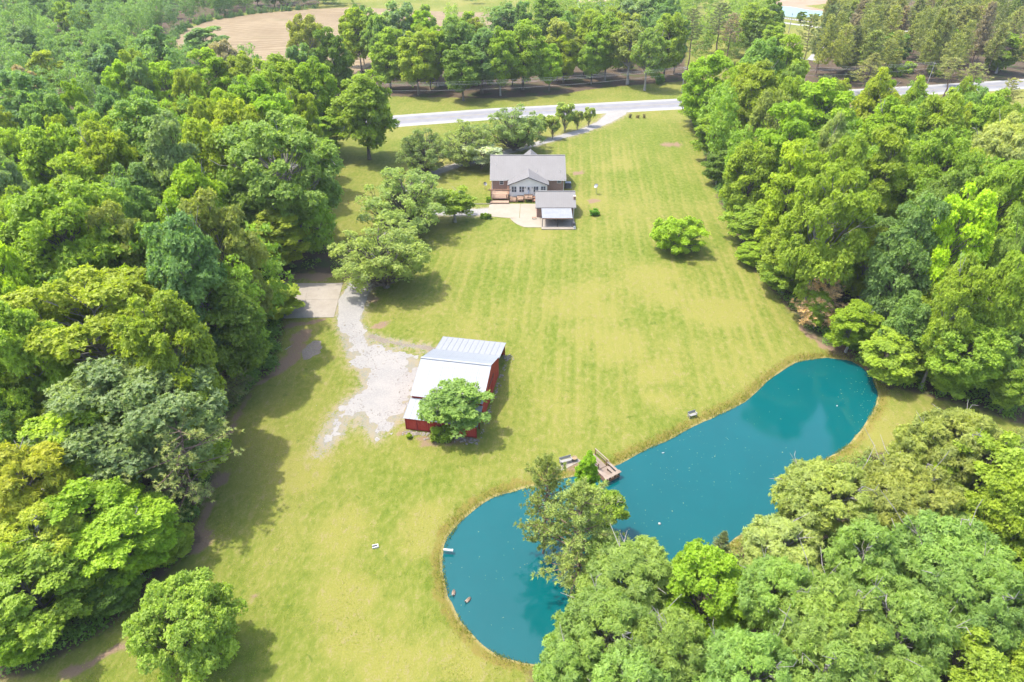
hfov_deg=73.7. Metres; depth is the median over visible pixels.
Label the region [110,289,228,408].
broadleaf tree
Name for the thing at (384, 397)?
driveway
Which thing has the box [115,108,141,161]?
broadleaf tree
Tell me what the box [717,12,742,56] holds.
pine tree
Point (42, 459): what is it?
broadleaf tree
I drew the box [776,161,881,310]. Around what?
broadleaf tree
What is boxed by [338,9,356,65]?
broadleaf tree
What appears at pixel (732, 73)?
broadleaf tree
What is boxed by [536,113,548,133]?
broadleaf tree
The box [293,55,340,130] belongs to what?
broadleaf tree
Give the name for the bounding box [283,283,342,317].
concrete pad
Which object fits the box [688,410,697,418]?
garden bench
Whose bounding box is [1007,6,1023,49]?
pine tree
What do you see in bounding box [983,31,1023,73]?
broadleaf tree
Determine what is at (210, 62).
broadleaf tree
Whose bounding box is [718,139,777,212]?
broadleaf tree
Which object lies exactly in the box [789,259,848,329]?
pine tree
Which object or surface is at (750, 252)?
broadleaf tree
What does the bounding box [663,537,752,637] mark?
broadleaf tree
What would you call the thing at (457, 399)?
broadleaf tree
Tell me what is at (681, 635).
broadleaf tree
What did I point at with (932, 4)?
pine tree
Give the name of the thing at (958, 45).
broadleaf tree
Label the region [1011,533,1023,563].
broadleaf tree
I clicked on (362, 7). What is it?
broadleaf tree
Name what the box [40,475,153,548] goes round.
broadleaf tree
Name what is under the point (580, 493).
tree
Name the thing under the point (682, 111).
broadleaf tree
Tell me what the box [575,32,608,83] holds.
broadleaf tree
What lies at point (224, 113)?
broadleaf tree
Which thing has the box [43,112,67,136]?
broadleaf tree
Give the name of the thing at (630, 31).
broadleaf tree
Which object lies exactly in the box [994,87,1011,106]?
broadleaf tree
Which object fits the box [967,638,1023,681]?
broadleaf tree
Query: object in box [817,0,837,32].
pine tree
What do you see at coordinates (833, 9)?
pine tree
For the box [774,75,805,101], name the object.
broadleaf tree
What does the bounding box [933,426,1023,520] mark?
broadleaf tree
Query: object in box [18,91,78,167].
broadleaf tree
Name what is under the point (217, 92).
broadleaf tree
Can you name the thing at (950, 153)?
broadleaf tree
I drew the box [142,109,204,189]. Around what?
broadleaf tree
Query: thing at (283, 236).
broadleaf tree
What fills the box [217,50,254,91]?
broadleaf tree
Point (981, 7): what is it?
pine tree
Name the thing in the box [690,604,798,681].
broadleaf tree
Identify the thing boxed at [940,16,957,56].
pine tree
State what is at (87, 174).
broadleaf tree
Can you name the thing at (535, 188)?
window
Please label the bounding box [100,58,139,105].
broadleaf tree
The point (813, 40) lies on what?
pine tree
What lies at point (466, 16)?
broadleaf tree
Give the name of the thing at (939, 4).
pine tree
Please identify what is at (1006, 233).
broadleaf tree
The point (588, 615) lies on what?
broadleaf tree
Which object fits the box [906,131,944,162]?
broadleaf tree
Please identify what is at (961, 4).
pine tree
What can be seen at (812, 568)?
broadleaf tree
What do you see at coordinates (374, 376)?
loose gravel
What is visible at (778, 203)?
broadleaf tree
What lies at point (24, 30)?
broadleaf tree
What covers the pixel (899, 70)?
bush
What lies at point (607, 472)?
dock
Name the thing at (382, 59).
broadleaf tree
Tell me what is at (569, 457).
garden bench
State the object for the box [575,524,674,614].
broadleaf tree
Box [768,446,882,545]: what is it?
broadleaf tree
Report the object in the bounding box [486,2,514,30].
broadleaf tree
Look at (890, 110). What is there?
broadleaf tree
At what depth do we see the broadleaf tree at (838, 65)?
289.58 m
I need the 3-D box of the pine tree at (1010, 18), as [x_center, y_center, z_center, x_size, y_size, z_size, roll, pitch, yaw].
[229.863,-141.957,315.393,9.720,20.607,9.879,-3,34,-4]
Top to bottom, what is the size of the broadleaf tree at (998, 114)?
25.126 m
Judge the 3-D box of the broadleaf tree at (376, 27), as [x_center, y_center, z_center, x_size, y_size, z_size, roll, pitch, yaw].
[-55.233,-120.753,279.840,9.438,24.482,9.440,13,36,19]
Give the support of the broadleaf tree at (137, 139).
on the ground at (642, 172)
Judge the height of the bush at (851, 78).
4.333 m
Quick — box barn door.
[489,373,493,401]
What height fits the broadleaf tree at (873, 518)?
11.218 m
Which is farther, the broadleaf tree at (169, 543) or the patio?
the patio
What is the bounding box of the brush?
[0,227,1016,676]
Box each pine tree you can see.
[122,412,244,529]
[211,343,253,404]
[513,451,573,553]
[686,8,703,69]
[702,2,736,50]
[705,530,734,578]
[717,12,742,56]
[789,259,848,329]
[795,14,823,59]
[811,4,837,75]
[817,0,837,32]
[818,233,847,291]
[824,2,841,59]
[837,11,853,43]
[841,13,861,46]
[841,25,863,70]
[848,0,859,12]
[849,52,884,82]
[853,0,870,22]
[856,9,875,69]
[858,3,873,26]
[859,29,888,84]
[870,30,885,53]
[874,4,890,39]
[891,0,907,28]
[894,5,910,34]
[903,0,927,29]
[905,12,924,58]
[907,0,921,30]
[911,5,931,56]
[919,8,947,75]
[924,0,936,7]
[928,57,970,96]
[930,13,957,79]
[933,0,944,13]
[933,5,956,39]
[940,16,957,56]
[953,0,967,29]
[955,5,975,36]
[956,1,976,28]
[959,63,993,84]
[963,5,981,47]
[968,1,996,72]
[972,5,983,31]
[976,1,1000,60]
[982,22,1010,77]
[994,0,1004,30]
[1000,77,1023,102]
[1002,0,1022,21]
[1005,10,1023,48]
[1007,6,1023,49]
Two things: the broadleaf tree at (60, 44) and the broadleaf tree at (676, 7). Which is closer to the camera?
the broadleaf tree at (60, 44)
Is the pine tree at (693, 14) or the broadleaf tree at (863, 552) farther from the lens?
the pine tree at (693, 14)
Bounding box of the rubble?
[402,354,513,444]
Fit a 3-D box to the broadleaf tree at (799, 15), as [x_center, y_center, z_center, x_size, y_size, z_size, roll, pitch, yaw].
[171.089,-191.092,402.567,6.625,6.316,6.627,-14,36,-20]
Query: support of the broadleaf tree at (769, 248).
on the ground at (642, 172)
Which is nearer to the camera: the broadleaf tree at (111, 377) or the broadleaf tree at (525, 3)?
the broadleaf tree at (111, 377)
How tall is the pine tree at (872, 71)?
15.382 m
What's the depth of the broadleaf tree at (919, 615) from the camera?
58.96 m
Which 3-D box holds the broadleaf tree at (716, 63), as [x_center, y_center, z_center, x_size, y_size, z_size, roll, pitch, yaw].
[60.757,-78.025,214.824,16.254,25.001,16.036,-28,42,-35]
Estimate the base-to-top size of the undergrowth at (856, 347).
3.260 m
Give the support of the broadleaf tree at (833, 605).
on the ground at (642, 172)
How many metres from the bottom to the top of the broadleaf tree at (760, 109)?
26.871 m
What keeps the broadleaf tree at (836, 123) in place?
on the ground at (642, 172)
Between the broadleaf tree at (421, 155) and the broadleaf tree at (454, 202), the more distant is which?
the broadleaf tree at (421, 155)
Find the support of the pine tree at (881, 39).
on the ground at (642, 172)
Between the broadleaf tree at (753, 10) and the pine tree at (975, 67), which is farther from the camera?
the broadleaf tree at (753, 10)
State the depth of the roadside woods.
351.61 m
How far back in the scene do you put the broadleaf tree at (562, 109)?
218.27 m
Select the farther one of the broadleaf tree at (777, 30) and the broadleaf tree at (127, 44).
the broadleaf tree at (777, 30)
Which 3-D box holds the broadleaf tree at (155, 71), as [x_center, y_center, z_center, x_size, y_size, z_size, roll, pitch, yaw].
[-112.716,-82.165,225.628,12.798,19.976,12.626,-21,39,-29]
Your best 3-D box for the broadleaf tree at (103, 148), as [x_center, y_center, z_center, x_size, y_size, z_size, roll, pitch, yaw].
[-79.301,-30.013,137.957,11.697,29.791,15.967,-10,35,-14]
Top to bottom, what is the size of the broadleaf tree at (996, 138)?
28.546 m
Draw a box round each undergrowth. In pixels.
[22,276,285,670]
[166,1,318,40]
[694,125,1023,417]
[702,428,1023,600]
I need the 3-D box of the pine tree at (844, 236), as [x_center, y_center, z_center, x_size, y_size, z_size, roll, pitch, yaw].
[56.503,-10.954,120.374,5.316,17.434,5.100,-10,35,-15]
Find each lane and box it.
[784,22,820,27]
[800,31,906,60]
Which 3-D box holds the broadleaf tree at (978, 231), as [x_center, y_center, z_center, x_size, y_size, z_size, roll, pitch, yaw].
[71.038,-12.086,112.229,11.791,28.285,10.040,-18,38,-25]
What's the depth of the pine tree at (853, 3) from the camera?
326.21 m
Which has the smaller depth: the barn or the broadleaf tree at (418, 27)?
the barn
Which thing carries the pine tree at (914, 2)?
on the ground at (642, 172)
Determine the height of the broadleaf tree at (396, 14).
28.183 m
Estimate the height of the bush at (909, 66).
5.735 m
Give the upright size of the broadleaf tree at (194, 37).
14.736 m
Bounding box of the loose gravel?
[316,322,416,441]
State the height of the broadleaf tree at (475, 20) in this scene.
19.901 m
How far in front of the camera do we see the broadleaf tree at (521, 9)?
322.32 m
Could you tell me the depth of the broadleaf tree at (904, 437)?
83.13 m
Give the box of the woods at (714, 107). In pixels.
[0,69,1021,404]
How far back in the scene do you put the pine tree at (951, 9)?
296.46 m
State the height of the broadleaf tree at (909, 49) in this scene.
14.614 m
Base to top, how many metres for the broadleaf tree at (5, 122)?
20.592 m
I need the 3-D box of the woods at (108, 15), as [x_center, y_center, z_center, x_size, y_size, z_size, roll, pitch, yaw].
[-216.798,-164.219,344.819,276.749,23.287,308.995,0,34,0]
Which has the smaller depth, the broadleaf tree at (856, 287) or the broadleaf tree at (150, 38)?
the broadleaf tree at (856, 287)
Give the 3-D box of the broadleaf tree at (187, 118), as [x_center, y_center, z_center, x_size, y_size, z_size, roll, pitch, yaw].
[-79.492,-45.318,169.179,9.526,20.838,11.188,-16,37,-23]
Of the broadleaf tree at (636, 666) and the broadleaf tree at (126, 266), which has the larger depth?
the broadleaf tree at (126, 266)
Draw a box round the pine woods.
[813,0,1023,67]
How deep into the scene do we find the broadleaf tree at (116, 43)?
272.98 m
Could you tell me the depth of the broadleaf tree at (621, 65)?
294.20 m
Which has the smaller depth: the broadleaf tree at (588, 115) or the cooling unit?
the cooling unit
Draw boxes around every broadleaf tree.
[0,69,58,131]
[0,105,19,133]
[0,126,49,172]
[0,149,31,222]
[0,178,145,289]
[0,183,72,242]
[0,240,42,318]
[0,262,211,431]
[0,300,78,424]
[0,366,56,419]
[0,389,37,445]
[0,437,81,535]
[0,492,90,591]
[0,526,49,610]
[0,540,101,650]
[0,592,47,666]
[3,64,36,105]
[4,24,43,59]
[8,400,145,490]
[17,121,101,186]
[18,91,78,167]
[22,0,46,23]
[23,349,229,487]
[24,50,66,88]
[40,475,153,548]
[41,136,63,174]
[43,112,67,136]
[45,560,117,605]
[46,150,101,197]
[51,0,76,35]
[52,31,83,66]
[60,78,89,109]
[65,3,93,42]
[69,486,179,597]
[70,118,143,183]
[72,101,92,125]
[73,0,91,5]
[76,4,96,26]
[77,111,115,131]
[80,41,102,89]
[82,565,146,617]
[84,199,165,284]
[86,43,133,97]
[87,29,124,63]
[87,85,131,119]
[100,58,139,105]
[100,161,165,222]
[107,97,165,171]
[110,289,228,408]
[112,176,162,223]
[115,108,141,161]
[116,263,154,299]
[118,48,150,102]
[122,566,248,681]
[124,35,142,49]
[125,56,155,100]
[129,86,158,115]
[130,511,184,567]
[134,24,181,90]
[139,207,228,368]
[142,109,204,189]
[147,60,190,106]
[148,520,194,569]
[149,401,231,483]
[152,133,196,170]
[155,197,199,230]
[158,100,186,116]
[162,157,229,210]
[171,68,208,106]
[176,186,273,312]
[177,116,190,133]
[178,117,248,220]
[178,278,272,386]
[182,26,229,56]
[182,47,233,99]
[185,94,206,128]
[191,98,218,132]
[208,38,237,77]
[208,86,243,119]
[209,110,345,251]
[211,97,269,163]
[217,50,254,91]
[227,73,277,110]
[227,76,257,108]
[246,52,311,93]
[247,210,314,275]
[252,92,303,163]
[261,63,287,94]
[265,145,307,228]
[266,280,305,319]
[283,87,324,147]
[285,13,327,60]
[285,42,315,94]
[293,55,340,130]
[309,26,354,95]
[312,115,323,150]
[317,115,344,146]
[324,68,400,159]
[327,211,431,293]
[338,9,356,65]
[340,7,366,72]
[352,3,367,64]
[355,166,446,235]
[358,6,392,57]
[363,15,382,53]
[367,26,406,88]
[381,0,415,59]
[395,30,436,94]
[395,127,451,173]
[409,10,433,36]
[414,23,427,54]
[415,377,494,438]
[418,3,436,26]
[418,29,439,89]
[421,24,448,86]
[429,118,493,166]
[436,185,477,222]
[440,15,479,60]
[440,44,481,100]
[458,139,502,168]
[459,11,480,30]
[463,27,503,93]
[466,17,483,42]
[481,102,546,150]
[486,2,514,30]
[487,25,517,95]
[508,18,546,89]
[512,3,528,29]
[513,0,532,36]
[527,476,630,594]
[530,0,565,39]
[532,622,598,681]
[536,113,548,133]
[538,42,562,91]
[543,17,581,81]
[545,115,561,138]
[550,34,578,83]
[551,573,681,681]
[555,11,576,38]
[555,102,575,131]
[569,6,580,22]
[572,110,584,129]
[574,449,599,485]
[575,8,604,74]
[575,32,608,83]
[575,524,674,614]
[583,483,630,529]
[584,107,596,125]
[586,645,671,681]
[587,5,605,30]
[588,10,623,80]
[606,5,617,16]
[608,12,645,84]
[611,26,628,70]
[614,0,638,10]
[616,11,630,26]
[620,0,654,27]
[628,605,706,681]
[629,22,671,90]
[633,15,657,53]
[643,0,665,19]
[649,12,689,77]
[649,216,710,255]
[651,0,673,18]
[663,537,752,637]
[664,0,680,13]
[671,9,691,73]
[676,87,715,118]
[680,50,733,125]
[689,111,735,152]
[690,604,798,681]
[700,150,731,183]
[709,62,742,104]
[717,202,764,242]
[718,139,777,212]
[726,57,778,143]
[729,2,785,48]
[731,544,840,642]
[734,241,761,266]
[739,36,785,120]
[740,511,825,572]
[746,88,791,146]
[752,99,816,199]
[753,138,814,246]
[756,223,814,281]
[760,259,806,294]
[761,25,787,46]
[765,0,785,35]
[766,33,810,84]
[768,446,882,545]
[772,538,898,681]
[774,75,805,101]
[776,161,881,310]
[777,63,804,88]
[779,631,878,681]
[781,137,821,193]
[787,77,807,98]
[787,77,863,140]
[787,140,830,190]
[796,11,806,22]
[802,289,833,328]
[802,562,822,573]
[811,186,851,243]
[816,109,847,162]
[819,126,868,189]
[821,518,904,586]
[822,511,880,579]
[823,77,844,114]
[823,299,884,352]
[824,78,851,112]
[833,45,863,72]
[841,225,888,301]
[845,567,970,681]
[848,638,942,681]
[850,66,902,129]
[854,427,967,530]
[856,123,910,218]
[858,324,923,385]
[859,190,952,322]
[861,213,899,275]
[863,94,919,176]
[877,289,932,354]
[880,490,1021,621]
[881,32,912,65]
[885,79,896,86]
[887,414,947,465]
[892,125,985,226]
[900,73,929,107]
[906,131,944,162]
[906,613,1017,681]
[908,403,1022,490]
[912,86,965,139]
[913,264,982,325]
[914,164,975,241]
[914,180,998,299]
[915,305,1017,393]
[919,251,995,388]
[919,348,980,399]
[925,543,1023,658]
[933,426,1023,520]
[944,29,965,56]
[952,510,979,533]
[953,159,1023,252]
[957,75,976,94]
[958,91,1005,136]
[958,101,972,132]
[959,471,1023,561]
[963,86,991,132]
[963,249,1023,350]
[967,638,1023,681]
[969,147,987,176]
[970,110,1023,163]
[981,227,1016,269]
[982,102,1023,139]
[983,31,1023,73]
[984,158,1012,220]
[985,207,1023,305]
[986,324,1023,398]
[987,358,1023,412]
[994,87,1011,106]
[1009,558,1023,574]
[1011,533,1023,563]
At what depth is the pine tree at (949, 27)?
273.29 m
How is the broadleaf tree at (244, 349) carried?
on the ground at (642, 172)
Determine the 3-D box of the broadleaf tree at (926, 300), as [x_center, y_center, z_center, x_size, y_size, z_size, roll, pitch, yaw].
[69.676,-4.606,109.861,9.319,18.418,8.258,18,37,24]
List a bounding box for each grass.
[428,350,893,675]
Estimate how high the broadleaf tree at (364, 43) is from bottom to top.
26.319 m
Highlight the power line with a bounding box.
[389,62,928,90]
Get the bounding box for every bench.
[557,458,579,470]
[559,454,571,462]
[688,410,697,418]
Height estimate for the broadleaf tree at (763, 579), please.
15.466 m
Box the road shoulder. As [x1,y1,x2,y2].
[343,79,1023,130]
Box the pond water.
[442,358,877,664]
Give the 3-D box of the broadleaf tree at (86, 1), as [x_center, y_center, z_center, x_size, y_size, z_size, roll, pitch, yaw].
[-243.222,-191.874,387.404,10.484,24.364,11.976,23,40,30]
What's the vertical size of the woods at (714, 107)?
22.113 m
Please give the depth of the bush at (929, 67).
288.57 m
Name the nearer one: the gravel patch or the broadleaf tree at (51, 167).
the gravel patch
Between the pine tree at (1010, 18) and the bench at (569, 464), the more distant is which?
the pine tree at (1010, 18)
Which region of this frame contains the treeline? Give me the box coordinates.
[144,0,722,27]
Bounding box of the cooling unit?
[564,181,571,188]
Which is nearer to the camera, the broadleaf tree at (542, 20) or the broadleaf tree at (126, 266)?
the broadleaf tree at (126, 266)
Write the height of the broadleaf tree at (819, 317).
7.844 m
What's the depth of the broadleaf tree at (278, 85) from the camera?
187.76 m
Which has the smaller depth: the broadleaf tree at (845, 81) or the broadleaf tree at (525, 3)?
the broadleaf tree at (845, 81)
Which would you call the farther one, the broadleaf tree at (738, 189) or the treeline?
the treeline
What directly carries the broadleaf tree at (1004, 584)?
on the ground at (642, 172)
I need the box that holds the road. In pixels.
[344,81,1023,127]
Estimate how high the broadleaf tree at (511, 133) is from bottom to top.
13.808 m
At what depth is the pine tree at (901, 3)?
322.27 m
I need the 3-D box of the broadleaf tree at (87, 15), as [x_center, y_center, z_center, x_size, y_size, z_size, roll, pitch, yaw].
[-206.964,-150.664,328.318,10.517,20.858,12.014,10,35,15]
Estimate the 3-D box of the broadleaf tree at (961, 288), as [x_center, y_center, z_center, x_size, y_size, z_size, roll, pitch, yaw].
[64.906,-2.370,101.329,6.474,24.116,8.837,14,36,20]
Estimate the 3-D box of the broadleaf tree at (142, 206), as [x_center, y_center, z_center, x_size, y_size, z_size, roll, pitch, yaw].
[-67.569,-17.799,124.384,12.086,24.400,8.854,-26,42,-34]
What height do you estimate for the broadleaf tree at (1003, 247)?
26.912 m
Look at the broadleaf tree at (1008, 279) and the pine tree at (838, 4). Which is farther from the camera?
the pine tree at (838, 4)
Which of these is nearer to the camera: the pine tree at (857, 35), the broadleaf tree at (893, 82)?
the broadleaf tree at (893, 82)
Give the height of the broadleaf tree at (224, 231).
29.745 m
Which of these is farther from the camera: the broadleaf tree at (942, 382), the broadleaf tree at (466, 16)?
the broadleaf tree at (466, 16)
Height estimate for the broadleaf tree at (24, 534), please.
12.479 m
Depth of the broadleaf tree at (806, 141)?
142.24 m
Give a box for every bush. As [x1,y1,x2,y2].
[406,432,412,438]
[429,424,452,443]
[480,212,487,218]
[589,208,599,215]
[655,73,664,83]
[818,74,831,78]
[844,71,857,81]
[888,64,906,76]
[903,61,916,73]
[926,63,947,75]
[985,53,1006,70]
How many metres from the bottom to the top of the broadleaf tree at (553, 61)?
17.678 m
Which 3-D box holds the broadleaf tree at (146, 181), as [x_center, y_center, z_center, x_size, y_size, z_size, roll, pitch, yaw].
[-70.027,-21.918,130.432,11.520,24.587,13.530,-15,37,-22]
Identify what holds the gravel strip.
on the ground at (642, 172)
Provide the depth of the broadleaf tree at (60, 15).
350.72 m
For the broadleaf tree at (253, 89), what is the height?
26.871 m
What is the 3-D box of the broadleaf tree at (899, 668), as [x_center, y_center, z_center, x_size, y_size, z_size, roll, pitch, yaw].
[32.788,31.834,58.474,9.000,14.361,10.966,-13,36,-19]
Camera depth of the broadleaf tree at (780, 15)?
314.50 m
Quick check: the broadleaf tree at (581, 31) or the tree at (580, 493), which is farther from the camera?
the broadleaf tree at (581, 31)
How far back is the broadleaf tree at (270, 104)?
153.62 m
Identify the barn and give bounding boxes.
[403,336,505,437]
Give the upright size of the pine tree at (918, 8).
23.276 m
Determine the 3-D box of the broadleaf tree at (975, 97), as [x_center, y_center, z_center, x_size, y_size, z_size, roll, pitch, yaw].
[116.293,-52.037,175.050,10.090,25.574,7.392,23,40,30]
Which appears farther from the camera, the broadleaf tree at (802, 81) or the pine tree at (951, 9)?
the pine tree at (951, 9)
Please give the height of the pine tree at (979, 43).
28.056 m
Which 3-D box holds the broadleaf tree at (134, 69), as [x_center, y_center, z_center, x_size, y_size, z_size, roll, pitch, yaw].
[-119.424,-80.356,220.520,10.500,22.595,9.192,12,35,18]
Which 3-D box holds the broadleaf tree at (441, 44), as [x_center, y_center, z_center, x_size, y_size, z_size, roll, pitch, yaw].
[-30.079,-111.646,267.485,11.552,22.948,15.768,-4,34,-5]
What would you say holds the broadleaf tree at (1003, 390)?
on the ground at (642, 172)
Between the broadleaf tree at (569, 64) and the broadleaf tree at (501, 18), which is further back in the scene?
the broadleaf tree at (501, 18)
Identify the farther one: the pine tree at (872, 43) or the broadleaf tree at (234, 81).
the pine tree at (872, 43)
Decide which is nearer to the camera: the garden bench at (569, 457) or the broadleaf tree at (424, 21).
the garden bench at (569, 457)
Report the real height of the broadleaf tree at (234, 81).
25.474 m
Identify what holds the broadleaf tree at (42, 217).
on the ground at (642, 172)
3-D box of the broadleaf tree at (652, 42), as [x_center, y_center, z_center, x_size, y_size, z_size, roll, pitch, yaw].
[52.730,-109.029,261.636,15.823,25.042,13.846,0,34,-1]
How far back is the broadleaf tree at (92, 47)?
228.83 m
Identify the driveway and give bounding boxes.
[324,110,629,441]
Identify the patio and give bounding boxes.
[488,204,540,227]
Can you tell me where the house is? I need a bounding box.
[488,149,565,203]
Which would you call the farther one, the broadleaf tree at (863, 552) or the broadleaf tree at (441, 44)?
the broadleaf tree at (441, 44)
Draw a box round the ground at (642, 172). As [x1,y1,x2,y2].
[0,0,1023,681]
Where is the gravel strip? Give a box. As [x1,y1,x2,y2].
[368,334,434,350]
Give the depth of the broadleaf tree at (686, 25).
281.78 m
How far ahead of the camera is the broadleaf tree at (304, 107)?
164.64 m
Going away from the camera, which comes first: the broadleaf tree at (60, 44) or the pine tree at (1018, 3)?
the broadleaf tree at (60, 44)
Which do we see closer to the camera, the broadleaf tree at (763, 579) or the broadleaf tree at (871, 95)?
the broadleaf tree at (763, 579)
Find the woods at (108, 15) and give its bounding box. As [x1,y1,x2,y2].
[0,0,325,110]
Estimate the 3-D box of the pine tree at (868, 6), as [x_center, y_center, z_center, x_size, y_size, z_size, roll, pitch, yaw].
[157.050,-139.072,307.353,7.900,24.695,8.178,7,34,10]
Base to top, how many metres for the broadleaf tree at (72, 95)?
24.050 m
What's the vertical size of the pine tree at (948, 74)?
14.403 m
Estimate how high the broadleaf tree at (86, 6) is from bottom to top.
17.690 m
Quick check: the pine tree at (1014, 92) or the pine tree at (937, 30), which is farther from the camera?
the pine tree at (937, 30)
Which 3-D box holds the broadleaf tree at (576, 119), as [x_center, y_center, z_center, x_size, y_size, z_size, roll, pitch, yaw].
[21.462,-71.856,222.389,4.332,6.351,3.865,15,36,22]
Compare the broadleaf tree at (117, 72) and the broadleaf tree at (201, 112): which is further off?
the broadleaf tree at (117, 72)
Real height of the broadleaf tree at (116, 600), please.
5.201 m
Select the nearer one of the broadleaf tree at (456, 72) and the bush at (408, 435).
the bush at (408, 435)
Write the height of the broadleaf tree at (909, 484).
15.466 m
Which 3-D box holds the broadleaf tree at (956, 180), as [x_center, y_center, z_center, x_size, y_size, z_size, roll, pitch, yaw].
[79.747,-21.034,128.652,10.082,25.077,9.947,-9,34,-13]
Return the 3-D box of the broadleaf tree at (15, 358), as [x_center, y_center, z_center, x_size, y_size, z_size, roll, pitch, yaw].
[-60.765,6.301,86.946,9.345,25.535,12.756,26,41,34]
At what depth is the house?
176.18 m
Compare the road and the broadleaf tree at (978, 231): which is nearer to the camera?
the broadleaf tree at (978, 231)
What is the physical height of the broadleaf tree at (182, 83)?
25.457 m
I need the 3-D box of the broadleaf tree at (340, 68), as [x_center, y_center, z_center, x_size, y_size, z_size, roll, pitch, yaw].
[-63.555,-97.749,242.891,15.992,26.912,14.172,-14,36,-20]
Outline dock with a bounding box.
[593,448,620,482]
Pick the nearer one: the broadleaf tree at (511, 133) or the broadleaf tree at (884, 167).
the broadleaf tree at (884, 167)
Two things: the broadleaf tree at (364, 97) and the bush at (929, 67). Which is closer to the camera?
the broadleaf tree at (364, 97)
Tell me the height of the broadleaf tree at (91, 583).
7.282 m
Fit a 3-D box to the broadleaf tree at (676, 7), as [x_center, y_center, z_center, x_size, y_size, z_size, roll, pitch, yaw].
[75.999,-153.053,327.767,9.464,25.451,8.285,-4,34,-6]
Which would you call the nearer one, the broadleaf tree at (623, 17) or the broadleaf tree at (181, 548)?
the broadleaf tree at (181, 548)
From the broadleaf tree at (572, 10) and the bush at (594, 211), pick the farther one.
the broadleaf tree at (572, 10)
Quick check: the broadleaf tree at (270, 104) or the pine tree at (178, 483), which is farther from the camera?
the broadleaf tree at (270, 104)
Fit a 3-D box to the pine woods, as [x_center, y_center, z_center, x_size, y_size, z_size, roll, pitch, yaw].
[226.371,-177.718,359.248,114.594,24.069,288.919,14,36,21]
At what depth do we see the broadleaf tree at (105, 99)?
167.15 m
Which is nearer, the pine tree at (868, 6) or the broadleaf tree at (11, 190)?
the broadleaf tree at (11, 190)
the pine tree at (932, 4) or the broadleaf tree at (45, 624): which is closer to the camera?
the broadleaf tree at (45, 624)
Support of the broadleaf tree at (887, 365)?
on the ground at (642, 172)
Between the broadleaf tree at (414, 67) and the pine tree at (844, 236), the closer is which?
the pine tree at (844, 236)
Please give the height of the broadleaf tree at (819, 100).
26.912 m
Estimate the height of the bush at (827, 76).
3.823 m
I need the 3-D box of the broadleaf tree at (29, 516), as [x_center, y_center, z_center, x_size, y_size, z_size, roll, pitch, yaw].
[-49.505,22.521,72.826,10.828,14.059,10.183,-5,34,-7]
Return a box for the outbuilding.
[535,191,575,229]
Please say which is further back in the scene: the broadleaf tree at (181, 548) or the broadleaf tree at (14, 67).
the broadleaf tree at (14, 67)
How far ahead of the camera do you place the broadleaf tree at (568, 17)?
278.87 m
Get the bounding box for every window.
[511,186,516,191]
[519,186,523,191]
[533,186,538,191]
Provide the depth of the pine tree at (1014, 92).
221.30 m
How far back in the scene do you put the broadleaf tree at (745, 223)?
147.84 m
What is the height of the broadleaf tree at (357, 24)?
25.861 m
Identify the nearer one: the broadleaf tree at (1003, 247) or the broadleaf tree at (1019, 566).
the broadleaf tree at (1019, 566)
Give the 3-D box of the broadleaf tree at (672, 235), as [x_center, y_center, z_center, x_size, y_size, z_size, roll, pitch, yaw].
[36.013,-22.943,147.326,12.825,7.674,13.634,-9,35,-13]
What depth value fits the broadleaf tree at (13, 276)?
93.32 m
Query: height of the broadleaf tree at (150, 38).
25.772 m
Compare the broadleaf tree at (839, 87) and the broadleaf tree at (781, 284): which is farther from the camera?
the broadleaf tree at (839, 87)
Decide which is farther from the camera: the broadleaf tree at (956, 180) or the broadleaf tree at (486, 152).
the broadleaf tree at (486, 152)
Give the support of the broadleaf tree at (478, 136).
on the ground at (642, 172)
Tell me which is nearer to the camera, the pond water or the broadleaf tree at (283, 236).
the pond water
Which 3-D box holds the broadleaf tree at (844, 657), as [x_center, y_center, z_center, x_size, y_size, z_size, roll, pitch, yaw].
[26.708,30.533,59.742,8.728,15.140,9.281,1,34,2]
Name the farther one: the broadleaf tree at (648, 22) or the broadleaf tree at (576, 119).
the broadleaf tree at (648, 22)
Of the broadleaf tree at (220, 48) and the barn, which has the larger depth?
the broadleaf tree at (220, 48)
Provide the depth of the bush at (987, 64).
295.99 m
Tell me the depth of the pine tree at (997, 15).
303.48 m
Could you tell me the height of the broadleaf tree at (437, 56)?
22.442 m
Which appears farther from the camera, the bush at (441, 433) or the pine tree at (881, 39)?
the pine tree at (881, 39)
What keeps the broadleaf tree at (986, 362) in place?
on the ground at (642, 172)
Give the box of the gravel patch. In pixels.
[302,341,321,359]
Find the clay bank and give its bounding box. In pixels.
[776,0,827,45]
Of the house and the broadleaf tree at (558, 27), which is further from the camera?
the broadleaf tree at (558, 27)
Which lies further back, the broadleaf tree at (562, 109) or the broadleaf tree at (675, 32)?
the broadleaf tree at (675, 32)
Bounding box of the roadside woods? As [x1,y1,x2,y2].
[443,0,772,59]
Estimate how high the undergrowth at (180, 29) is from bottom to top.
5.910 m
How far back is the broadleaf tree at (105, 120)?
155.80 m
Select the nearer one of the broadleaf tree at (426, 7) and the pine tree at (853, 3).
the broadleaf tree at (426, 7)
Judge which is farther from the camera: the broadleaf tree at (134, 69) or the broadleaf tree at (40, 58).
the broadleaf tree at (40, 58)

